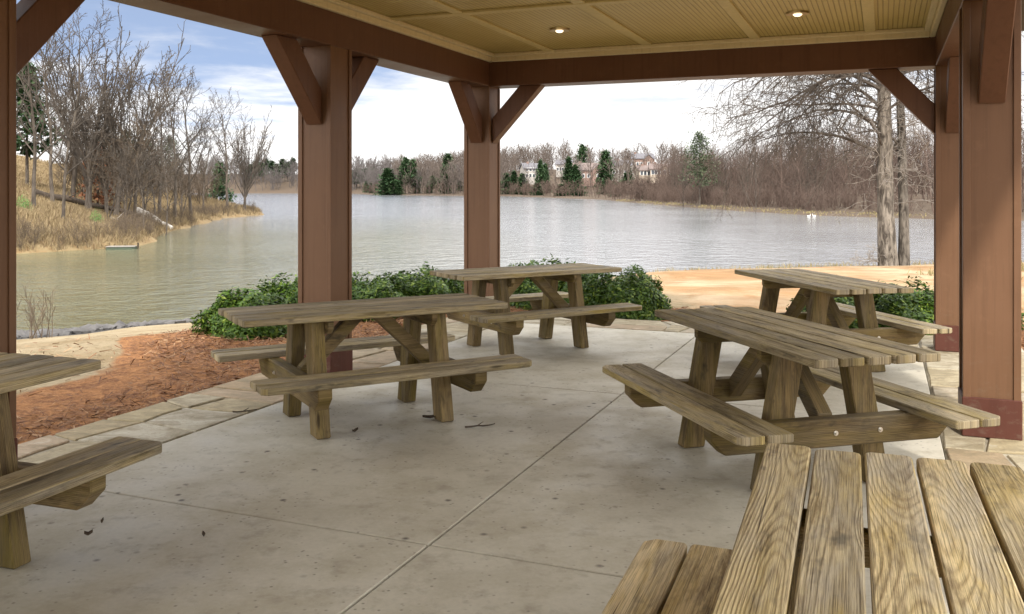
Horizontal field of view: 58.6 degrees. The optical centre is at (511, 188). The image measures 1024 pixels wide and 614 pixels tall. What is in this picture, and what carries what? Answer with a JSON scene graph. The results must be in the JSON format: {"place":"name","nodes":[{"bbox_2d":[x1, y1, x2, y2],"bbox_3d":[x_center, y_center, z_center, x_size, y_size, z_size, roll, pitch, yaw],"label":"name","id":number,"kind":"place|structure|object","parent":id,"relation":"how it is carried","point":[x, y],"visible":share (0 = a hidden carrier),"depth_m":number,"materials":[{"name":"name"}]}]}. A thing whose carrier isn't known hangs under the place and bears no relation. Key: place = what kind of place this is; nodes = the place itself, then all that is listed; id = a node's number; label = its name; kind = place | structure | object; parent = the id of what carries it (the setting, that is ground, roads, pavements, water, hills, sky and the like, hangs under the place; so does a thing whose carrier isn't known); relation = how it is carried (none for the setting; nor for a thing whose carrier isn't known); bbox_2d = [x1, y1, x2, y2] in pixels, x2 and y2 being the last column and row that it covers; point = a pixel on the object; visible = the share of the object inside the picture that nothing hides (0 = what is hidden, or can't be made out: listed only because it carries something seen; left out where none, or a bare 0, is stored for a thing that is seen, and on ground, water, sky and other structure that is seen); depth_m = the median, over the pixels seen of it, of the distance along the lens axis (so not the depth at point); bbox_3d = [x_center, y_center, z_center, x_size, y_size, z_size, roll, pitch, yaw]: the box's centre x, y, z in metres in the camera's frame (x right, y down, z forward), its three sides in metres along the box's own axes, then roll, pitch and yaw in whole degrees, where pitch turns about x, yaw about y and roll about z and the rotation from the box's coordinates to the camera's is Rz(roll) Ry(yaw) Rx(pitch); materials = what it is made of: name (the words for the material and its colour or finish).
{"place":"outdoors","nodes":[
{"label":"outdoors","id":0,"kind":"place"},
{"bbox_2d":[0,323,949,613],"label":"concrete floor","id":1,"kind":"structure","parent":0,"point":[572,479],"depth_m":4.47,"materials":[{"name":"concrete"}]},
{"bbox_2d":[0,352,161,568],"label":"picnic table","id":2,"kind":"object","parent":1,"relation":"on","point":[75,480],"visible":1,"depth_m":3.72,"materials":[{"name":"brown wood"}]},
{"bbox_2d":[211,293,531,439],"bbox_3d":[-0.976,1.156,6.130,1.810,0.752,1.441,0,0,-29],"label":"picnic table","id":3,"kind":"object","parent":1,"relation":"on","point":[296,378],"visible":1,"depth_m":5.98,"materials":[{"name":"brown wood"}]},
{"bbox_2d":[430,263,641,354],"bbox_3d":[0.148,1.156,8.890,1.813,0.751,1.441,0,0,-31],"label":"picnic table","id":4,"kind":"object","parent":1,"relation":"on","point":[549,304],"visible":0.9,"depth_m":8.76,"materials":[{"name":"brown wood"}]},
{"bbox_2d":[602,307,999,489],"bbox_3d":[1.484,1.156,5.119,1.441,0.752,1.804,0,0,-15],"label":"picnic table","id":5,"kind":"object","parent":1,"relation":"on","point":[809,363],"visible":1,"depth_m":4.72,"materials":[{"name":"brown wood"}]},
{"bbox_2d":[602,443,1023,613],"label":"picnic table","id":6,"kind":"object","parent":1,"relation":"on","point":[789,553],"visible":1,"depth_m":2.13,"materials":[{"name":"brown wood"}]},
{"bbox_2d":[700,269,951,371],"bbox_3d":[2.666,1.156,8.019,1.441,0.752,1.811,0,0,-11],"label":"picnic table","id":7,"kind":"object","parent":1,"relation":"on","point":[817,293],"visible":0.67,"depth_m":7.62,"materials":[{"name":"brown wood"}]},
{"bbox_2d":[16,193,1023,330],"bbox_3d":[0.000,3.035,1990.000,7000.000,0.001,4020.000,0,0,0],"label":"lake","id":8,"kind":"structure","parent":0,"point":[180,274],"depth_m":47.27,"materials":[{"name":"liquid"}]},
{"bbox_2d":[106,243,138,249],"bbox_3d":[-19.643,3.285,46.007,1.440,1.100,0.800,0,0,-10],"label":"floating dock","id":9,"kind":"object","parent":8,"relation":"on","point":[122,247],"visible":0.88,"depth_m":45.65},
{"bbox_2d":[16,155,1023,443],"bbox_3d":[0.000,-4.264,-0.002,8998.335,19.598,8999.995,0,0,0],"label":"ground","id":10,"kind":"structure","parent":0,"point":[698,289],"depth_m":10.56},
{"bbox_2d":[16,191,31,210],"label":"shrub","id":11,"kind":"object","parent":10,"relation":"on","point":[24,203],"visible":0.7,"depth_m":49.96,"materials":[{"name":"green plant"}]},
{"bbox_2d":[16,278,56,338],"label":"dry weed","id":12,"kind":"object","parent":10,"relation":"on","point":[32,312],"visible":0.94,"depth_m":13.46,"materials":[{"name":"plant"}]},
{"bbox_2d":[16,62,60,185],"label":"pine tree","id":13,"kind":"object","parent":10,"relation":"on","point":[27,152],"visible":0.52,"depth_m":65.78,"materials":[{"name":"green plant"}]},
{"bbox_2d":[16,31,101,201],"bbox_3d":[-28.322,-4.574,56.815,5.749,11.973,6.428,0,0,-25],"label":"bare tree","id":14,"kind":"object","parent":10,"relation":"on","point":[51,162],"visible":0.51,"depth_m":56.77,"materials":[{"name":"grey plant"}]},
{"bbox_2d":[16,23,111,206],"bbox_3d":[-26.772,-4.410,52.041,6.926,11.782,6.130,0,0,-17],"label":"bare tree","id":15,"kind":"object","parent":10,"relation":"on","point":[33,196],"visible":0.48,"depth_m":52.04,"materials":[{"name":"grey plant"}]},
{"bbox_2d":[16,33,117,219],"bbox_3d":[-24.469,-3.216,50.026,6.259,10.823,5.742,0,0,21],"label":"bare tree","id":16,"kind":"object","parent":10,"relation":"on","point":[69,139],"visible":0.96,"depth_m":49.79,"materials":[{"name":"grey plant"}]},
{"bbox_2d":[45,63,100,161],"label":"bare tree","id":17,"kind":"object","parent":10,"relation":"on","point":[83,90],"visible":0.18,"depth_m":86.86,"materials":[{"name":"grey plant"}]},
{"bbox_2d":[22,0,128,196],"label":"bare tree","id":18,"kind":"object","parent":10,"relation":"on","point":[73,185],"visible":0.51,"depth_m":67.78,"materials":[{"name":"grey plant"}]},
{"bbox_2d":[36,189,131,212],"bbox_3d":[-29.378,0.871,62.958,1.378,2.072,7.339,0,0,26],"label":"fallen log","id":19,"kind":"object","parent":10,"relation":"on","point":[71,199],"visible":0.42,"depth_m":61.85,"materials":[{"name":"wood"}]},
{"bbox_2d":[54,115,117,196],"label":"bare tree","id":20,"kind":"object","parent":10,"relation":"on","point":[62,156],"visible":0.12,"depth_m":68.18,"materials":[{"name":"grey plant"}]},
{"bbox_2d":[21,3,154,210],"bbox_3d":[-28.618,-5.206,63.438,7.205,14.533,11.162,0,0,35],"label":"bare tree","id":21,"kind":"object","parent":10,"relation":"on","point":[88,200],"visible":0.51,"depth_m":61.95,"materials":[{"name":"grey plant"}]},
{"bbox_2d":[73,150,121,206],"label":"rusty tree","id":22,"kind":"object","parent":10,"relation":"on","point":[98,196],"visible":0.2,"depth_m":65.87,"materials":[{"name":"brown plant"}]},
{"bbox_2d":[16,318,199,338],"bbox_3d":[-10.163,2.585,15.059,17.675,1.366,8.649,0,0,-22],"label":"riprap","id":23,"kind":"object","parent":10,"relation":"on","point":[25,334],"visible":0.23,"depth_m":16.39,"materials":[{"name":"grey stone"}]},
{"bbox_2d":[35,20,192,215],"bbox_3d":[-27.335,-4.759,63.693,10.548,14.304,7.206,0,0,-26],"label":"bare tree","id":24,"kind":"object","parent":10,"relation":"on","point":[120,115],"visible":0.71,"depth_m":63.37,"materials":[{"name":"grey plant"}]},
{"bbox_2d":[80,125,158,220],"bbox_3d":[-25.748,-0.921,59.669,5.018,6.596,4.342,0,0,5],"label":"bare tree","id":25,"kind":"object","parent":10,"relation":"on","point":[102,175],"visible":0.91,"depth_m":59.35,"materials":[{"name":"brown plant"}]},
{"bbox_2d":[82,46,179,211],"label":"bare tree","id":26,"kind":"object","parent":10,"relation":"on","point":[152,140],"visible":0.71,"depth_m":65.83,"materials":[{"name":"grey plant"}]},
{"bbox_2d":[105,142,156,213],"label":"bare tree","id":27,"kind":"object","parent":10,"relation":"on","point":[126,177],"visible":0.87,"depth_m":58.68,"materials":[{"name":"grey plant"}]},
{"bbox_2d":[40,126,224,204],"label":"underbrush","id":28,"kind":"object","parent":10,"relation":"on","point":[199,188],"visible":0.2,"depth_m":94.39,"materials":[{"name":"plant"}]},
{"bbox_2d":[89,107,181,215],"bbox_3d":[-26.103,-1.555,63.495,6.212,8.166,5.375,0,0,17],"label":"bare tree","id":29,"kind":"object","parent":10,"relation":"on","point":[133,161],"visible":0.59,"depth_m":62.92,"materials":[{"name":"brown plant"}]},
{"bbox_2d":[16,199,255,249],"bbox_3d":[-26.752,2.021,75.473,5.320,2.334,65.973,0,0,-9],"label":"bank brush","id":30,"kind":"object","parent":10,"relation":"on","point":[131,220],"visible":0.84,"depth_m":51.38,"materials":[{"name":"plant"}]},
{"bbox_2d":[16,154,261,251],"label":"dry grass","id":31,"kind":"structure","parent":10,"relation":"on","point":[47,209],"depth_m":55.49,"materials":[{"name":"plant"}]},
{"bbox_2d":[117,144,162,201],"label":"bare tree","id":32,"kind":"object","parent":10,"relation":"on","point":[139,177],"visible":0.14,"depth_m":67.92,"materials":[{"name":"brown plant"}]},
{"bbox_2d":[116,85,167,146],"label":"bare tree","id":33,"kind":"object","parent":10,"relation":"on","point":[138,110],"visible":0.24,"depth_m":98.82,"materials":[{"name":"grey plant"}]},
{"bbox_2d":[114,143,171,227],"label":"bare tree","id":34,"kind":"object","parent":10,"relation":"on","point":[140,187],"visible":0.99,"depth_m":56.30,"materials":[{"name":"brown plant"}]},
{"bbox_2d":[116,121,181,209],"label":"bare tree","id":35,"kind":"object","parent":10,"relation":"on","point":[145,206],"visible":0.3,"depth_m":68.27,"materials":[{"name":"brown plant"}]},
{"bbox_2d":[129,124,184,213],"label":"bare tree","id":36,"kind":"object","parent":10,"relation":"on","point":[154,165],"visible":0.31,"depth_m":66.90,"materials":[{"name":"brown plant"}]},
{"bbox_2d":[138,141,196,234],"bbox_3d":[-22.979,0.087,60.431,3.553,6.697,3.873,0,0,-11],"label":"bare tree","id":37,"kind":"object","parent":10,"relation":"on","point":[163,163],"visible":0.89,"depth_m":60.66,"materials":[{"name":"brown plant"}]},
{"bbox_2d":[127,61,208,210],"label":"bare tree","id":38,"kind":"object","parent":10,"relation":"on","point":[160,191],"visible":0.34,"depth_m":73.82,"materials":[{"name":"grey plant"}]},
{"bbox_2d":[159,136,183,187],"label":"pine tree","id":39,"kind":"object","parent":10,"relation":"on","point":[171,150],"visible":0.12,"depth_m":103.81,"materials":[{"name":"grey plant"}]},
{"bbox_2d":[131,64,214,216],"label":"bare tree","id":40,"kind":"object","parent":10,"relation":"on","point":[189,148],"visible":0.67,"depth_m":71.89,"materials":[{"name":"grey plant"}]},
{"bbox_2d":[163,133,215,207],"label":"bare tree","id":41,"kind":"object","parent":10,"relation":"on","point":[182,192],"visible":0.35,"depth_m":82.42,"materials":[{"name":"grey plant"}]},
{"bbox_2d":[162,150,217,211],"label":"bare tree","id":42,"kind":"object","parent":10,"relation":"on","point":[182,180],"visible":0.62,"depth_m":78.47,"materials":[{"name":"brown plant"}]},
{"bbox_2d":[156,66,230,215],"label":"bare tree","id":43,"kind":"object","parent":10,"relation":"on","point":[189,183],"visible":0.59,"depth_m":79.77,"materials":[{"name":"grey plant"}]},
{"bbox_2d":[173,114,231,204],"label":"bare tree","id":44,"kind":"object","parent":10,"relation":"on","point":[205,167],"visible":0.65,"depth_m":91.79,"materials":[{"name":"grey plant"}]},
{"bbox_2d":[205,161,236,203],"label":"pine tree","id":45,"kind":"object","parent":10,"relation":"on","point":[221,193],"visible":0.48,"depth_m":149.66,"materials":[{"name":"green plant"}]},
{"bbox_2d":[197,87,254,207],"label":"bare tree","id":46,"kind":"object","parent":10,"relation":"on","point":[226,163],"visible":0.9,"depth_m":99.64,"materials":[{"name":"grey plant"}]},
{"bbox_2d":[189,275,292,340],"bbox_3d":[-2.941,1.327,10.088,1.306,0.715,1.160,0,0,0],"label":"shrub","id":47,"kind":"object","parent":10,"relation":"on","point":[211,320],"visible":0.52,"depth_m":9.86,"materials":[{"name":"green plant"}]},
{"bbox_2d":[207,106,274,208],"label":"bare tree","id":48,"kind":"object","parent":10,"relation":"on","point":[247,180],"visible":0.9,"depth_m":103.75,"materials":[{"name":"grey plant"}]},
{"bbox_2d":[262,272,297,303],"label":"shrub","id":49,"kind":"object","parent":10,"relation":"on","point":[289,291],"visible":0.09,"depth_m":10.63,"materials":[{"name":"green plant"}]},
{"bbox_2d":[195,152,398,192],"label":"woodland","id":50,"kind":"object","parent":10,"relation":"on","point":[381,165],"visible":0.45,"depth_m":675.59,"materials":[{"name":"plant"}]},
{"bbox_2d":[372,168,404,194],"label":"evergreen tree","id":51,"kind":"object","parent":10,"relation":"on","point":[388,180],"visible":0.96,"depth_m":450.00,"materials":[{"name":"green plant"}]},
{"bbox_2d":[389,181,404,194],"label":"evergreen tree","id":52,"kind":"object","parent":10,"relation":"on","point":[398,187],"visible":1,"depth_m":447.26,"materials":[{"name":"green plant"}]},
{"bbox_2d":[396,156,410,193],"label":"pine tree","id":53,"kind":"object","parent":10,"relation":"on","point":[404,163],"visible":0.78,"depth_m":457.18,"materials":[{"name":"green plant"}]},
{"bbox_2d":[402,159,422,193],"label":"pine tree","id":54,"kind":"object","parent":10,"relation":"on","point":[411,162],"visible":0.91,"depth_m":454.00,"materials":[{"name":"green plant"}]},
{"bbox_2d":[438,174,451,193],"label":"evergreen tree","id":55,"kind":"object","parent":10,"relation":"on","point":[446,184],"visible":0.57,"depth_m":431.20,"materials":[{"name":"green plant"}]},
{"bbox_2d":[441,153,455,175],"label":"pine tree","id":56,"kind":"object","parent":10,"relation":"on","point":[447,155],"visible":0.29,"depth_m":439.17,"materials":[{"name":"green plant"}]},
{"bbox_2d":[500,173,510,193],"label":"evergreen tree","id":57,"kind":"object","parent":10,"relation":"on","point":[503,184],"visible":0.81,"depth_m":399.14,"materials":[{"name":"green plant"}]},
{"bbox_2d":[505,170,521,193],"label":"evergreen tree","id":58,"kind":"object","parent":10,"relation":"on","point":[514,179],"visible":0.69,"depth_m":397.05,"materials":[{"name":"green plant"}]},
{"bbox_2d":[16,306,1023,441],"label":"pine straw","id":59,"kind":"object","parent":10,"relation":"on","point":[176,369],"visible":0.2,"depth_m":8.03,"materials":[{"name":"plant"}]},
{"bbox_2d":[352,270,417,321],"bbox_3d":[-1.748,1.336,11.561,1.250,0.697,1.229,0,0,31],"label":"shrub","id":60,"kind":"object","parent":59,"relation":"on","point":[377,286],"visible":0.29,"depth_m":11.29,"materials":[{"name":"green plant"}]},
{"bbox_2d":[387,261,463,295],"bbox_3d":[-1.139,1.315,12.159,1.404,0.753,1.247,0,0,-43],"label":"shrub","id":61,"kind":"object","parent":59,"relation":"on","point":[427,284],"visible":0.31,"depth_m":11.85,"materials":[{"name":"green plant"}]},
{"bbox_2d":[582,263,674,321],"bbox_3d":[1.489,1.306,11.443,1.255,0.769,1.189,0,0,41],"label":"shrub","id":62,"kind":"object","parent":59,"relation":"on","point":[642,289],"visible":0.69,"depth_m":11.12,"materials":[{"name":"green plant"}]},
{"bbox_2d":[18,317,1023,473],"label":"stone paving","id":63,"kind":"structure","parent":10,"relation":"on","point":[241,394],"depth_m":6.24,"materials":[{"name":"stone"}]},
{"bbox_2d":[0,0,1023,460],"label":"pavilion","id":64,"kind":"structure","parent":63,"relation":"on","point":[328,56],"depth_m":7.65,"materials":[{"name":"brown paint"}]},
{"bbox_2d":[362,172,686,200],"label":"shore scrub","id":65,"kind":"object","parent":10,"relation":"on","point":[635,183],"visible":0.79,"depth_m":279.10,"materials":[{"name":"plant"}]},
{"bbox_2d":[519,162,538,184],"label":"house","id":66,"kind":"structure","parent":10,"relation":"on","point":[522,170],"depth_m":421.54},
{"bbox_2d":[508,253,565,309],"bbox_3d":[0.422,1.302,12.559,1.369,0.829,1.346,0,0,-12],"label":"shrub","id":67,"kind":"object","parent":10,"relation":"on","point":[527,285],"visible":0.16,"depth_m":12.16,"materials":[{"name":"green plant"}]},
{"bbox_2d":[529,158,547,194],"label":"evergreen tree","id":68,"kind":"object","parent":10,"relation":"on","point":[541,172],"visible":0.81,"depth_m":379.34,"materials":[{"name":"green plant"}]},
{"bbox_2d":[390,137,690,195],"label":"woodland","id":69,"kind":"object","parent":10,"relation":"on","point":[508,161],"visible":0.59,"depth_m":465.90,"materials":[{"name":"plant"}]},
{"bbox_2d":[543,163,551,191],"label":"evergreen tree","id":70,"kind":"object","parent":10,"relation":"on","point":[545,165],"visible":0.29,"depth_m":384.44,"materials":[{"name":"green plant"}]},
{"bbox_2d":[555,160,573,176],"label":"house","id":71,"kind":"structure","parent":10,"relation":"on","point":[558,162],"depth_m":467.23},
{"bbox_2d":[560,156,574,192],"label":"evergreen tree","id":72,"kind":"object","parent":10,"relation":"on","point":[568,165],"visible":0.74,"depth_m":329.02,"materials":[{"name":"green plant"}]},
{"bbox_2d":[567,164,586,193],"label":"evergreen tree","id":73,"kind":"object","parent":10,"relation":"on","point":[576,175],"visible":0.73,"depth_m":326.98,"materials":[{"name":"green plant"}]},
{"bbox_2d":[574,143,587,162],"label":"pine tree","id":74,"kind":"object","parent":10,"relation":"on","point":[583,148],"visible":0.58,"depth_m":394.25,"materials":[{"name":"green plant"}]},
{"bbox_2d":[557,258,613,304],"bbox_3d":[0.940,1.309,12.034,1.131,0.773,1.273,0,0,3],"label":"shrub","id":75,"kind":"object","parent":10,"relation":"on","point":[564,286],"visible":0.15,"depth_m":11.86,"materials":[{"name":"green plant"}]},
{"bbox_2d":[573,161,600,185],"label":"house","id":76,"kind":"structure","parent":10,"relation":"on","point":[584,172],"depth_m":380.61,"materials":[{"name":"brick"}]},
{"bbox_2d":[597,173,612,194],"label":"evergreen tree","id":77,"kind":"object","parent":10,"relation":"on","point":[608,175],"visible":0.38,"depth_m":299.48,"materials":[{"name":"green plant"}]},
{"bbox_2d":[593,149,620,187],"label":"evergreen tree","id":78,"kind":"object","parent":10,"relation":"on","point":[605,154],"visible":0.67,"depth_m":349.10,"materials":[{"name":"green plant"}]},
{"bbox_2d":[612,160,634,181],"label":"house","id":79,"kind":"structure","parent":10,"relation":"on","point":[623,169],"depth_m":397.17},
{"bbox_2d":[618,173,631,190],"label":"evergreen tree","id":80,"kind":"object","parent":10,"relation":"on","point":[625,176],"visible":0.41,"depth_m":294.42,"materials":[{"name":"green plant"}]},
{"bbox_2d":[627,152,655,164],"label":"house","id":81,"kind":"structure","parent":10,"relation":"on","point":[640,157],"depth_m":426.21,"materials":[{"name":"brick"}]},
{"bbox_2d":[633,164,649,181],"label":"house","id":82,"kind":"structure","parent":10,"relation":"on","point":[644,169],"depth_m":346.85,"materials":[{"name":"beige"}]},
{"bbox_2d":[648,162,669,182],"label":"house","id":83,"kind":"structure","parent":10,"relation":"on","point":[653,173],"depth_m":342.26,"materials":[{"name":"beige"}]},
{"bbox_2d":[667,126,686,206],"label":"bare tree","id":84,"kind":"object","parent":10,"relation":"on","point":[680,166],"visible":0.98,"depth_m":149.66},
{"bbox_2d":[678,130,720,204],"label":"pine tree","id":85,"kind":"object","parent":10,"relation":"on","point":[695,151],"visible":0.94,"depth_m":149.79,"materials":[{"name":"green plant"}]},
{"bbox_2d":[701,146,727,196],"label":"bare tree","id":86,"kind":"object","parent":10,"relation":"on","point":[711,178],"visible":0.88,"depth_m":148.58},
{"bbox_2d":[735,137,758,204],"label":"bare tree","id":87,"kind":"object","parent":10,"relation":"on","point":[745,169],"visible":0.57,"depth_m":136.95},
{"bbox_2d":[742,124,761,212],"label":"bare tree","id":88,"kind":"object","parent":10,"relation":"on","point":[752,175],"visible":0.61,"depth_m":111.75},
{"bbox_2d":[616,199,925,217],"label":"shore grass","id":89,"kind":"structure","parent":10,"relation":"on","point":[712,206],"depth_m":121.60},
{"bbox_2d":[764,126,794,206],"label":"bare tree","id":90,"kind":"object","parent":10,"relation":"on","point":[781,176],"visible":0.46,"depth_m":124.93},
{"bbox_2d":[786,116,820,191],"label":"bare tree","id":91,"kind":"object","parent":10,"relation":"on","point":[807,163],"visible":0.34,"depth_m":120.56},
{"bbox_2d":[803,124,828,205],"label":"bare tree","id":92,"kind":"object","parent":10,"relation":"on","point":[816,166],"visible":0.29,"depth_m":122.81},
{"bbox_2d":[633,172,1023,213],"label":"bank thicket","id":93,"kind":"object","parent":10,"relation":"on","point":[766,197],"visible":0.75,"depth_m":128.24,"materials":[{"name":"plant"}]},
{"bbox_2d":[817,144,839,205],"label":"bare tree","id":94,"kind":"object","parent":10,"relation":"on","point":[826,175],"visible":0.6,"depth_m":115.20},
{"bbox_2d":[786,297,876,328],"bbox_3d":[3.776,1.337,10.694,1.229,0.697,1.250,0,0,34],"label":"shrub","id":95,"kind":"object","parent":10,"relation":"on","point":[848,301],"visible":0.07,"depth_m":10.20,"materials":[{"name":"green plant"}]},
{"bbox_2d":[813,130,853,209],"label":"bare tree","id":96,"kind":"object","parent":10,"relation":"on","point":[833,175],"visible":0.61,"depth_m":109.81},
{"bbox_2d":[647,258,1023,279],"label":"sparse turf","id":97,"kind":"structure","parent":10,"relation":"on","point":[930,272],"depth_m":24.39,"materials":[{"name":"beige plant"}]},
{"bbox_2d":[650,111,1023,208],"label":"bare woodland","id":98,"kind":"object","parent":10,"relation":"on","point":[768,171],"visible":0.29,"depth_m":139.86,"materials":[{"name":"plant"}]},
{"bbox_2d":[834,121,861,194],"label":"bare tree","id":99,"kind":"object","parent":10,"relation":"on","point":[846,165],"visible":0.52,"depth_m":115.31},
{"bbox_2d":[830,117,868,206],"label":"bare tree","id":100,"kind":"object","parent":10,"relation":"on","point":[846,173],"visible":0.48,"depth_m":115.69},
{"bbox_2d":[676,31,1023,265],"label":"shore tree","id":101,"kind":"object","parent":10,"relation":"on","point":[888,254],"visible":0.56,"depth_m":23.49,"materials":[{"name":"grey plant"}]},
{"bbox_2d":[854,128,876,204],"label":"bare tree","id":102,"kind":"object","parent":10,"relation":"on","point":[865,166],"visible":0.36,"depth_m":111.20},
{"bbox_2d":[873,272,933,334],"bbox_3d":[4.358,1.318,10.445,1.218,0.734,1.371,0,0,-40],"label":"shrub","id":103,"kind":"object","parent":10,"relation":"on","point":[911,305],"visible":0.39,"depth_m":10.07,"materials":[{"name":"green plant"}]},
{"bbox_2d":[893,128,933,213],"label":"bare tree","id":104,"kind":"object","parent":10,"relation":"on","point":[930,196],"visible":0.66,"depth_m":96.43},
{"bbox_2d":[926,286,1023,330],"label":"shrub","id":105,"kind":"object","parent":10,"relation":"on","point":[1022,314],"depth_m":10.12,"materials":[{"name":"green plant"}]},
{"bbox_2d":[16,0,1023,173],"label":"sky","id":106,"kind":"structure","parent":0,"point":[397,112],"materials":[{"name":"white"}]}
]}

